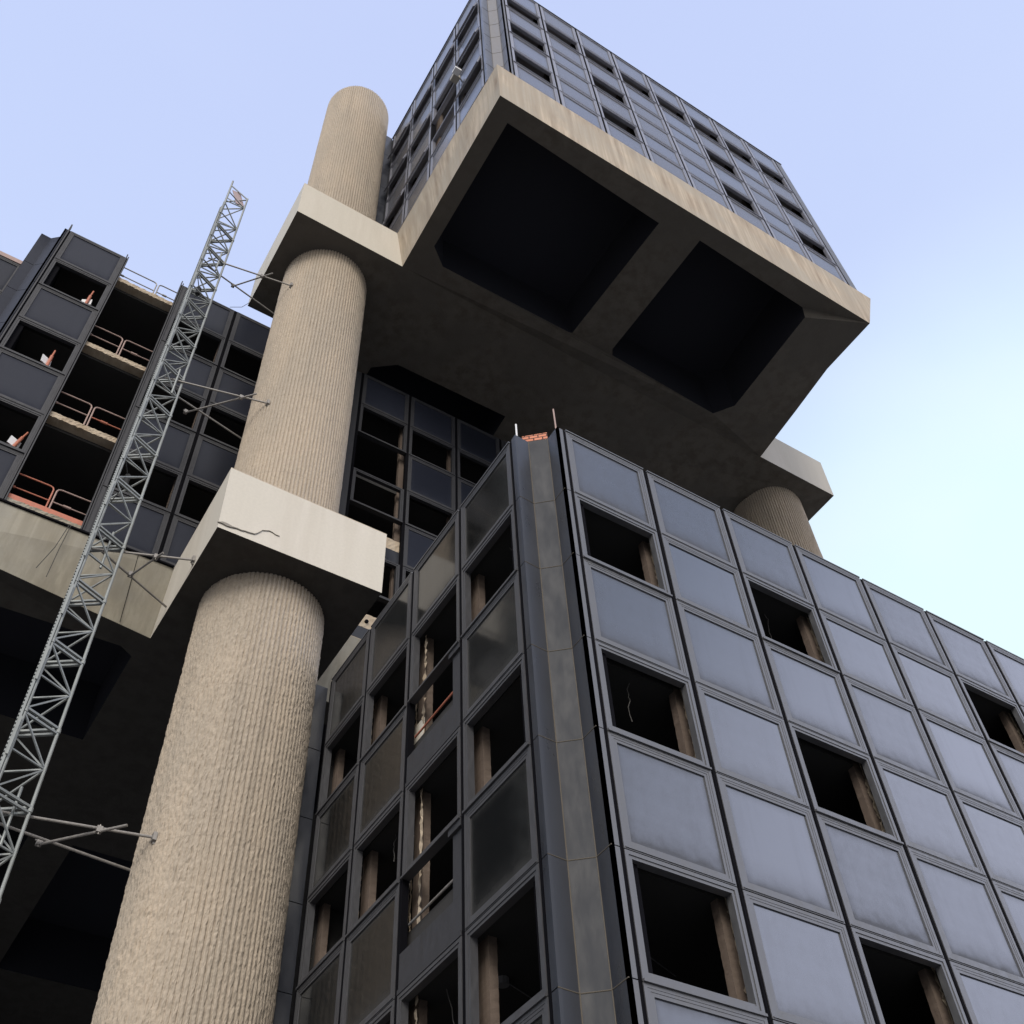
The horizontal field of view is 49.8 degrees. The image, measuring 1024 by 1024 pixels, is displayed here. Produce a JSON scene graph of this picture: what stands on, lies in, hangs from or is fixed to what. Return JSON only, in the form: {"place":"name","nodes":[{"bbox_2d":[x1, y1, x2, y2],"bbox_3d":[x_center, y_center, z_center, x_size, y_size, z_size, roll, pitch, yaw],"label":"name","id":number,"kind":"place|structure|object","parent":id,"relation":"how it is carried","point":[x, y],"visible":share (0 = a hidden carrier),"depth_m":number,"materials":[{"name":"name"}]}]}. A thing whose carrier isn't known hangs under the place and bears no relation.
{"place":"outdoors","nodes":[
{"label":"outdoors","id":0,"kind":"place"},
{"bbox_2d":[0,0,1023,658],"label":"sky","id":1,"kind":"structure","parent":0,"point":[898,125],"materials":[{"name":"blue"}]},
{"bbox_2d":[273,409,1023,1023],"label":"office block","id":2,"kind":"structure","parent":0,"point":[611,737],"depth_m":17.14,"materials":[{"name":"grey metal"}]},
{"bbox_2d":[296,850,351,989],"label":"open window","id":3,"kind":"structure","parent":2,"relation":"in","point":[345,864],"depth_m":19.42,"materials":[{"name":"grey metal"}]},
{"bbox_2d":[316,697,364,814],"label":"open window","id":4,"kind":"structure","parent":2,"relation":"in","point":[358,710],"depth_m":22.24,"materials":[{"name":"grey metal"}]},
{"bbox_2d":[345,792,402,937],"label":"open window","id":5,"kind":"structure","parent":2,"relation":"in","point":[353,921],"depth_m":18.44,"materials":[{"name":"grey metal"}]},
{"bbox_2d":[369,1000,394,1023],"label":"open window","id":6,"kind":"structure","parent":2,"relation":"in","point":[387,1014],"depth_m":15.64,"materials":[{"name":"grey metal"}]},
{"bbox_2d":[359,639,409,761],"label":"open window","id":7,"kind":"structure","parent":2,"relation":"in","point":[404,652],"depth_m":21.25,"materials":[{"name":"grey metal"}]},
{"bbox_2d":[396,936,462,1023],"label":"open window","id":8,"kind":"structure","parent":2,"relation":"in","point":[454,951],"depth_m":14.94,"materials":[{"name":"grey metal"}]},
{"bbox_2d":[400,727,460,880],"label":"open window","id":9,"kind":"structure","parent":2,"relation":"in","point":[410,868],"depth_m":17.31,"materials":[{"name":"grey metal"}]},
{"bbox_2d":[407,575,459,704],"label":"open window","id":10,"kind":"structure","parent":2,"relation":"in","point":[416,692],"depth_m":20.08,"materials":[{"name":"grey metal"}]},
{"bbox_2d":[460,505,517,637],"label":"open window","id":11,"kind":"structure","parent":2,"relation":"in","point":[504,523],"depth_m":19.32,"materials":[{"name":"grey metal"}]},
{"bbox_2d":[462,654,530,813],"bbox_3d":[-0.217,3.259,16.191,0.170,1.708,1.780,25,-57,-21],"label":"open window","id":12,"kind":"structure","parent":2,"relation":"in","point":[470,798],"depth_m":16.49,"materials":[{"name":"grey metal"}]},
{"bbox_2d":[465,863,547,1023],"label":"open window","id":13,"kind":"structure","parent":2,"relation":"in","point":[472,935],"depth_m":13.79,"materials":[{"name":"grey metal"}]},
{"bbox_2d":[574,493,672,596],"bbox_3d":[1.836,0.580,18.713,1.780,1.698,0.170,25,-57,-21],"label":"open window","id":14,"kind":"structure","parent":2,"relation":"in","point":[663,588],"depth_m":19.03,"materials":[{"name":"grey metal"}]},
{"bbox_2d":[594,640,711,769],"bbox_3d":[1.986,2.807,15.947,1.780,1.708,0.170,25,-57,-21],"label":"open window","id":15,"kind":"structure","parent":2,"relation":"in","point":[701,759],"depth_m":16.17,"materials":[{"name":"grey metal"}]},
{"bbox_2d":[624,849,767,1017],"bbox_3d":[2.137,5.034,13.180,1.780,1.698,0.170,25,-57,-21],"label":"open window","id":16,"kind":"structure","parent":2,"relation":"in","point":[755,1005],"depth_m":13.29,"materials":[{"name":"grey metal"}]},
{"bbox_2d":[661,534,757,635],"bbox_3d":[3.426,1.315,19.400,1.780,1.686,0.152,25,-56,-21],"label":"fixed window","id":17,"kind":"structure","parent":2,"relation":"in","point":[701,582],"depth_m":19.37,"materials":[{"name":"grey glass"}]},
{"bbox_2d":[695,683,809,808],"bbox_3d":[3.576,3.537,16.629,1.780,1.696,0.152,25,-56,-21],"label":"fixed window","id":18,"kind":"structure","parent":2,"relation":"in","point":[749,745],"depth_m":16.59,"materials":[{"name":"grey glass"}]},
{"bbox_2d":[742,573,839,672],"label":"open window","id":19,"kind":"structure","parent":2,"relation":"in","point":[829,663],"depth_m":20.39,"materials":[{"name":"grey metal"}]},
{"bbox_2d":[742,890,874,1023],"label":"fixed window","id":20,"kind":"structure","parent":2,"relation":"in","point":[810,973],"depth_m":13.88,"materials":[{"name":"grey glass"}]},
{"bbox_2d":[788,722,903,844],"bbox_3d":[5.175,4.271,17.298,1.780,1.708,0.170,25,-57,-21],"label":"open window","id":21,"kind":"structure","parent":2,"relation":"in","point":[891,834],"depth_m":17.54,"materials":[{"name":"grey metal"}]},
{"bbox_2d":[818,610,913,706],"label":"fixed window","id":22,"kind":"structure","parent":2,"relation":"in","point":[862,657],"depth_m":20.73,"materials":[{"name":"grey glass"}]},
{"bbox_2d":[850,927,967,1023],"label":"open window","id":23,"kind":"structure","parent":2,"relation":"in","point":[860,937],"depth_m":15.02,"materials":[{"name":"grey metal"}]},
{"bbox_2d":[874,758,986,877],"bbox_3d":[6.764,5.001,17.983,1.780,1.696,0.153,25,-56,-21],"label":"fixed window","id":24,"kind":"structure","parent":2,"relation":"in","point":[930,822],"depth_m":17.95,"materials":[{"name":"grey glass"}]},
{"bbox_2d":[890,644,984,739],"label":"fixed window","id":25,"kind":"structure","parent":2,"relation":"in","point":[935,691],"depth_m":21.41,"materials":[{"name":"grey glass"}]},
{"bbox_2d":[949,961,1023,1023],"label":"fixed window","id":26,"kind":"structure","parent":2,"relation":"in","point":[988,999],"depth_m":15.50,"materials":[{"name":"grey glass"}]},
{"bbox_2d":[953,792,1023,891],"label":"fixed window","id":27,"kind":"structure","parent":2,"relation":"in","point":[998,837],"depth_m":18.67,"materials":[{"name":"grey glass"}]},
{"bbox_2d":[957,676,1023,756],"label":"open window","id":28,"kind":"structure","parent":2,"relation":"in","point":[965,684],"depth_m":22.58,"materials":[{"name":"grey metal"}]},
{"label":"ground","id":29,"kind":"structure","parent":0,"visible":0},
{"bbox_2d":[0,181,247,902],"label":"lattice mast","id":30,"kind":"object","parent":29,"relation":"on","point":[26,808],"visible":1,"depth_m":24.18,"materials":[{"name":"metal"}]},
{"bbox_2d":[91,532,195,607],"bbox_3d":[-8.076,1.205,24.595,2.357,1.200,1.661,46,-66,-32],"label":"scaffold tie","id":31,"kind":"object","parent":30,"relation":"attached to","point":[155,556],"visible":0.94,"depth_m":24.65,"materials":[{"name":"metal"}]},
{"bbox_2d":[163,369,269,439],"bbox_3d":[-8.179,-2.970,30.055,2.776,1.200,1.680,25,-57,-21],"label":"scaffold tie","id":32,"kind":"object","parent":30,"relation":"attached to","point":[186,411],"visible":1,"depth_m":30.12,"materials":[{"name":"metal"}]},
{"bbox_2d":[91,86,388,1023],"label":"round column","id":33,"kind":"structure","parent":29,"relation":"on","point":[199,930],"depth_m":21.76,"materials":[{"name":"concrete"}]},
{"bbox_2d":[0,786,157,871],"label":"scaffold tie","id":34,"kind":"object","parent":33,"relation":"attached to","point":[99,830],"visible":0.97,"depth_m":19.38,"materials":[{"name":"metal"}]},
{"bbox_2d":[208,253,292,313],"bbox_3d":[-8.589,-7.411,35.619,2.729,1.200,1.416,25,-57,-21],"label":"scaffold tie","id":35,"kind":"object","parent":33,"relation":"attached to","point":[290,285],"visible":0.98,"depth_m":35.67,"materials":[{"name":"metal"}]},
{"bbox_2d":[0,225,506,1023],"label":"office block","id":36,"kind":"structure","parent":33,"relation":"attached to","point":[414,469],"depth_m":30.08,"materials":[{"name":"dark painted metal"},{"name":"glass"},{"name":"concrete"}]},
{"bbox_2d":[7,432,28,447],"bbox_3d":[-12.484,-1.723,27.645,0.125,1.308,0.300,-33,-62,22],"label":"warning post","id":37,"kind":"object","parent":36,"relation":"attached to","point":[13,441],"visible":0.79,"depth_m":27.73,"materials":[{"name":"orange paint"}]},
{"bbox_2d":[0,397,43,453],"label":"open window","id":38,"kind":"structure","parent":36,"relation":"in","point":[7,403],"depth_m":28.17,"materials":[{"name":"grey metal"}]},
{"bbox_2d":[12,473,53,506],"bbox_3d":[-11.815,-0.498,26.645,1.272,1.141,0.071,25,-57,-21],"label":"guard rail","id":39,"kind":"object","parent":36,"relation":"on","point":[14,487],"visible":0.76,"depth_m":26.96,"materials":[{"name":"metal"}]},
{"bbox_2d":[0,316,80,375],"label":"open window","id":40,"kind":"structure","parent":36,"relation":"in","point":[75,345],"depth_m":30.72,"materials":[{"name":"grey metal"}]},
{"bbox_2d":[8,493,82,524],"bbox_3d":[-11.174,-0.042,26.432,1.780,0.175,0.040,25,-57,-21],"label":"toe board","id":41,"kind":"object","parent":36,"relation":"on","point":[45,509],"visible":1,"depth_m":26.42,"materials":[{"name":"orange paint"}]},
{"bbox_2d":[40,350,55,365],"bbox_3d":[-12.815,-4.131,30.370,0.125,1.308,0.300,-25,-48,16],"label":"warning post","id":42,"kind":"object","parent":36,"relation":"attached to","point":[45,360],"visible":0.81,"depth_m":30.42,"materials":[{"name":"orange paint"}]},
{"bbox_2d":[36,525,68,567],"bbox_3d":[-10.627,0.777,25.550,0.308,1.703,0.037,25,-57,-21],"label":"hanging cable","id":43,"kind":"object","parent":36,"relation":"hanging from","point":[54,547],"visible":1,"depth_m":25.49,"materials":[{"name":"black plastic"}]},
{"bbox_2d":[46,526,70,576],"bbox_3d":[-10.493,0.884,25.548,0.077,1.851,0.037,25,-57,-21],"label":"hanging cable","id":44,"kind":"object","parent":36,"relation":"hanging from","point":[57,552],"visible":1,"depth_m":25.40,"materials":[{"name":"black plastic"}]},
{"bbox_2d":[48,489,90,514],"bbox_3d":[-10.658,0.034,27.135,1.382,1.141,0.071,25,-57,-21],"label":"guard rail","id":45,"kind":"object","parent":36,"relation":"on","point":[66,507],"visible":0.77,"depth_m":27.13,"materials":[{"name":"metal"}]},
{"bbox_2d":[56,391,91,424],"bbox_3d":[-11.972,-2.816,29.524,1.272,1.141,0.071,25,-57,-21],"label":"guard rail","id":46,"kind":"object","parent":36,"relation":"on","point":[87,415],"visible":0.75,"depth_m":29.79,"materials":[{"name":"metal"}]},
{"bbox_2d":[39,258,110,310],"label":"open window","id":47,"kind":"structure","parent":36,"relation":"in","point":[107,286],"depth_m":33.57,"materials":[{"name":"grey metal"}]},
{"bbox_2d":[82,291,93,304],"bbox_3d":[-12.866,-6.333,33.273,0.300,1.308,0.125,0,-51,-8],"label":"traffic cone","id":48,"kind":"object","parent":36,"relation":"attached to","point":[88,300],"visible":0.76,"depth_m":33.39,"materials":[{"name":"orange paint"}]},
{"bbox_2d":[86,407,124,429],"bbox_3d":[-10.814,-2.284,30.015,1.382,1.141,0.071,25,-57,-21],"label":"guard rail","id":49,"kind":"object","parent":36,"relation":"on","point":[103,422],"visible":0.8,"depth_m":29.99,"materials":[{"name":"metal"}]},
{"bbox_2d":[90,325,122,353],"bbox_3d":[-12.125,-5.083,32.342,1.272,1.141,0.071,25,-57,-21],"label":"guard rail","id":50,"kind":"object","parent":36,"relation":"on","point":[91,334],"visible":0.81,"depth_m":32.58,"materials":[{"name":"metal"}]},
{"bbox_2d":[118,340,152,360],"bbox_3d":[-10.968,-4.552,32.833,1.382,1.141,0.071,25,-57,-21],"label":"guard rail","id":51,"kind":"object","parent":36,"relation":"on","point":[134,354],"visible":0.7,"depth_m":32.82,"materials":[{"name":"metal"}]},
{"bbox_2d":[120,267,156,292],"bbox_3d":[-12.283,-7.464,35.556,1.562,1.141,0.071,25,-57,-21],"label":"guard rail","id":52,"kind":"object","parent":36,"relation":"on","point":[121,275],"visible":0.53,"depth_m":35.88,"materials":[{"name":"metal"}]},
{"bbox_2d":[103,448,182,512],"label":"open window","id":53,"kind":"structure","parent":36,"relation":"in","point":[178,475],"depth_m":29.40,"materials":[{"name":"grey metal"}]},
{"bbox_2d":[155,285,176,300],"bbox_3d":[-11.146,-6.943,36.038,1.042,1.141,0.071,25,-57,-21],"label":"guard rail","id":54,"kind":"object","parent":36,"relation":"on","point":[163,295],"visible":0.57,"depth_m":36.05,"materials":[{"name":"metal"}]},
{"bbox_2d":[136,376,205,432],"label":"open window","id":55,"kind":"structure","parent":36,"relation":"in","point":[183,393],"depth_m":32.23,"materials":[{"name":"grey metal"}]},
{"bbox_2d":[162,315,225,365],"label":"open window","id":56,"kind":"structure","parent":36,"relation":"in","point":[205,332],"depth_m":35.04,"materials":[{"name":"grey metal"}]},
{"bbox_2d":[174,475,218,524],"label":"open window","id":57,"kind":"structure","parent":36,"relation":"in","point":[188,479],"depth_m":29.75,"materials":[{"name":"grey metal"}]},
{"bbox_2d":[199,402,246,451],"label":"open window","id":58,"kind":"structure","parent":36,"relation":"in","point":[223,411],"depth_m":32.73,"materials":[{"name":"grey metal"}]},
{"bbox_2d":[220,341,262,383],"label":"open window","id":59,"kind":"structure","parent":36,"relation":"in","point":[230,344],"depth_m":35.56,"materials":[{"name":"grey metal"}]},
{"bbox_2d":[349,467,403,525],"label":"open window","id":60,"kind":"structure","parent":36,"relation":"in","point":[398,521],"depth_m":34.06,"materials":[{"name":"grey metal"}]},
{"bbox_2d":[357,403,407,455],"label":"open window","id":61,"kind":"structure","parent":36,"relation":"in","point":[402,451],"depth_m":36.90,"materials":[{"name":"grey metal"}]},
{"bbox_2d":[377,559,399,603],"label":"open window","id":62,"kind":"structure","parent":36,"relation":"in","point":[393,565],"depth_m":31.79,"materials":[{"name":"grey metal"}]},
{"bbox_2d":[402,567,412,583],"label":"open window","id":63,"kind":"structure","parent":36,"relation":"in","point":[405,571],"depth_m":32.23,"materials":[{"name":"metal"}]},
{"bbox_2d":[405,491,454,537],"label":"open window","id":64,"kind":"structure","parent":36,"relation":"in","point":[409,495],"depth_m":35.22,"materials":[{"name":"grey metal"}]},
{"bbox_2d":[409,427,455,475],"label":"open window","id":65,"kind":"structure","parent":36,"relation":"in","point":[412,430],"depth_m":38.01,"materials":[{"name":"grey metal"}]},
{"bbox_2d":[457,449,490,484],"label":"open window","id":66,"kind":"structure","parent":36,"relation":"in","point":[459,453],"depth_m":38.69,"materials":[{"name":"grey metal"}]},
{"bbox_2d":[248,0,869,520],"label":"office block","id":67,"kind":"structure","parent":33,"relation":"attached to","point":[580,234],"depth_m":40.41,"materials":[{"name":"beige concrete"}]},
{"bbox_2d":[384,186,405,228],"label":"open window","id":68,"kind":"structure","parent":67,"relation":"in","point":[404,192],"depth_m":42.39,"materials":[{"name":"metal"}]},
{"bbox_2d":[386,151,408,202],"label":"open window","id":69,"kind":"structure","parent":67,"relation":"in","point":[405,160],"depth_m":45.19,"materials":[{"name":"metal"}]},
{"bbox_2d":[390,122,410,168],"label":"open window","id":70,"kind":"structure","parent":67,"relation":"in","point":[393,158],"depth_m":47.96,"materials":[{"name":"metal"}]},
{"bbox_2d":[405,145,429,200],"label":"open window","id":71,"kind":"structure","parent":67,"relation":"in","point":[427,152],"depth_m":41.41,"materials":[{"name":"grey metal"}]},
{"bbox_2d":[408,111,431,163],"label":"open window","id":72,"kind":"structure","parent":67,"relation":"in","point":[428,120],"depth_m":44.21,"materials":[{"name":"metal"}]},
{"bbox_2d":[411,82,432,130],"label":"open window","id":73,"kind":"structure","parent":67,"relation":"in","point":[430,90],"depth_m":46.97,"materials":[{"name":"metal"}]},
{"bbox_2d":[430,100,455,157],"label":"open window","id":74,"kind":"structure","parent":67,"relation":"in","point":[453,109],"depth_m":40.44,"materials":[{"name":"grey metal"}]},
{"bbox_2d":[433,43,454,91],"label":"open window","id":75,"kind":"structure","parent":67,"relation":"in","point":[452,50],"depth_m":46.02,"materials":[{"name":"metal"}]},
{"bbox_2d":[432,79,455,124],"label":"open window","id":76,"kind":"structure","parent":67,"relation":"in","point":[436,115],"depth_m":42.50,"materials":[{"name":"grey metal"}]},
{"bbox_2d":[450,66,461,84],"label":"floodlight","id":77,"kind":"object","parent":67,"relation":"attached to","point":[455,76],"visible":1,"depth_m":40.63,"materials":[{"name":"grey"}]},
{"bbox_2d":[456,2,478,51],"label":"open window","id":78,"kind":"structure","parent":67,"relation":"in","point":[476,7],"depth_m":45.07,"materials":[{"name":"metal"}]},
{"bbox_2d":[457,27,480,74],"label":"open window","id":79,"kind":"structure","parent":67,"relation":"in","point":[476,35],"depth_m":42.29,"materials":[{"name":"metal"}]},
{"bbox_2d":[456,55,482,112],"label":"open window","id":80,"kind":"structure","parent":67,"relation":"in","point":[459,104],"depth_m":39.44,"materials":[{"name":"grey metal"}]},
{"bbox_2d":[505,0,543,29],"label":"open window","id":81,"kind":"structure","parent":67,"relation":"in","point":[512,2],"depth_m":44.83,"materials":[{"name":"metal"}]},
{"bbox_2d":[507,19,549,57],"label":"open window","id":82,"kind":"structure","parent":67,"relation":"in","point":[514,25],"depth_m":42.01,"materials":[{"name":"grey metal"}]},
{"bbox_2d":[511,47,556,87],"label":"open window","id":83,"kind":"structure","parent":67,"relation":"in","point":[551,75],"depth_m":39.23,"materials":[{"name":"grey metal"}]},
{"bbox_2d":[543,20,582,54],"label":"open window","id":84,"kind":"structure","parent":67,"relation":"in","point":[546,24],"depth_m":45.46,"materials":[{"name":"metal"}]},
{"bbox_2d":[549,46,590,83],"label":"fixed window","id":85,"kind":"structure","parent":67,"relation":"in","point":[556,56],"depth_m":42.31,"materials":[{"name":"grey glass"}]},
{"bbox_2d":[556,76,600,116],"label":"fixed window","id":86,"kind":"structure","parent":67,"relation":"in","point":[563,86],"depth_m":39.52,"materials":[{"name":"grey glass"}]},
{"bbox_2d":[581,45,620,79],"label":"open window","id":87,"kind":"structure","parent":67,"relation":"in","point":[584,49],"depth_m":46.15,"materials":[{"name":"metal"}]},
{"bbox_2d":[589,72,630,108],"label":"open window","id":88,"kind":"structure","parent":67,"relation":"in","point":[592,76],"depth_m":43.37,"materials":[{"name":"metal"}]},
{"bbox_2d":[598,103,643,143],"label":"open window","id":89,"kind":"structure","parent":67,"relation":"in","point":[602,108],"depth_m":40.59,"materials":[{"name":"grey metal"}]},
{"bbox_2d":[617,69,656,103],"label":"open window","id":90,"kind":"structure","parent":67,"relation":"in","point":[621,73],"depth_m":46.84,"materials":[{"name":"metal"}]},
{"bbox_2d":[628,97,668,133],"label":"fixed window","id":91,"kind":"structure","parent":67,"relation":"in","point":[637,108],"depth_m":43.68,"materials":[{"name":"grey glass"}]},
{"bbox_2d":[640,129,683,168],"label":"fixed window","id":92,"kind":"structure","parent":67,"relation":"in","point":[651,142],"depth_m":40.89,"materials":[{"name":"grey glass"}]},
{"bbox_2d":[653,92,692,126],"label":"open window","id":93,"kind":"structure","parent":67,"relation":"in","point":[659,98],"depth_m":47.50,"materials":[{"name":"metal"}]},
{"bbox_2d":[665,121,706,157],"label":"fixed window","id":94,"kind":"structure","parent":67,"relation":"in","point":[688,141],"depth_m":44.34,"materials":[{"name":"grey glass"}]},
{"bbox_2d":[680,155,724,194],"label":"fixed window","id":95,"kind":"structure","parent":67,"relation":"in","point":[690,167],"depth_m":41.56,"materials":[{"name":"grey glass"}]},
{"bbox_2d":[688,115,726,149],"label":"open window","id":96,"kind":"structure","parent":67,"relation":"in","point":[694,121],"depth_m":48.17,"materials":[{"name":"metal"}]},
{"bbox_2d":[702,145,743,181],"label":"open window","id":97,"kind":"structure","parent":67,"relation":"in","point":[706,150],"depth_m":45.38,"materials":[{"name":"metal"}]},
{"bbox_2d":[721,137,759,170],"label":"open window","id":98,"kind":"structure","parent":67,"relation":"in","point":[726,142],"depth_m":48.86,"materials":[{"name":"metal"}]},
{"bbox_2d":[718,179,763,218],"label":"open window","id":99,"kind":"structure","parent":67,"relation":"in","point":[723,184],"depth_m":42.60,"materials":[{"name":"grey metal"}]},
{"bbox_2d":[738,169,777,203],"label":"fixed window","id":100,"kind":"structure","parent":67,"relation":"in","point":[748,180],"depth_m":45.71,"materials":[{"name":"grey glass"}]},
{"bbox_2d":[754,159,792,191],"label":"open window","id":101,"kind":"structure","parent":67,"relation":"in","point":[759,164],"depth_m":49.52,"materials":[{"name":"metal"}]},
{"bbox_2d":[756,203,799,241],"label":"fixed window","id":102,"kind":"structure","parent":67,"relation":"in","point":[768,216],"depth_m":42.93,"materials":[{"name":"grey glass"}]},
{"bbox_2d":[772,191,813,226],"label":"open window","id":103,"kind":"structure","parent":67,"relation":"in","point":[777,196],"depth_m":46.76,"materials":[{"name":"metal"}]},
{"bbox_2d":[792,226,836,265],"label":"open window","id":104,"kind":"structure","parent":67,"relation":"in","point":[829,258],"depth_m":43.95,"materials":[{"name":"metal"}]},
{"bbox_2d":[733,486,823,558],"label":"round column","id":105,"kind":"structure","parent":29,"relation":"on","point":[778,511],"depth_m":43.63,"materials":[{"name":"concrete"}]},
{"bbox_3d":[-16.647,20.915,27.747,36.000,21.600,14.400,25,-57,-21],"label":"stair core","id":106,"kind":"object","parent":29,"relation":"on","visible":0},
{"bbox_2d":[0,251,22,294],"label":"office wing","id":107,"kind":"structure","parent":106,"relation":"on","point":[9,265],"depth_m":35.01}
]}

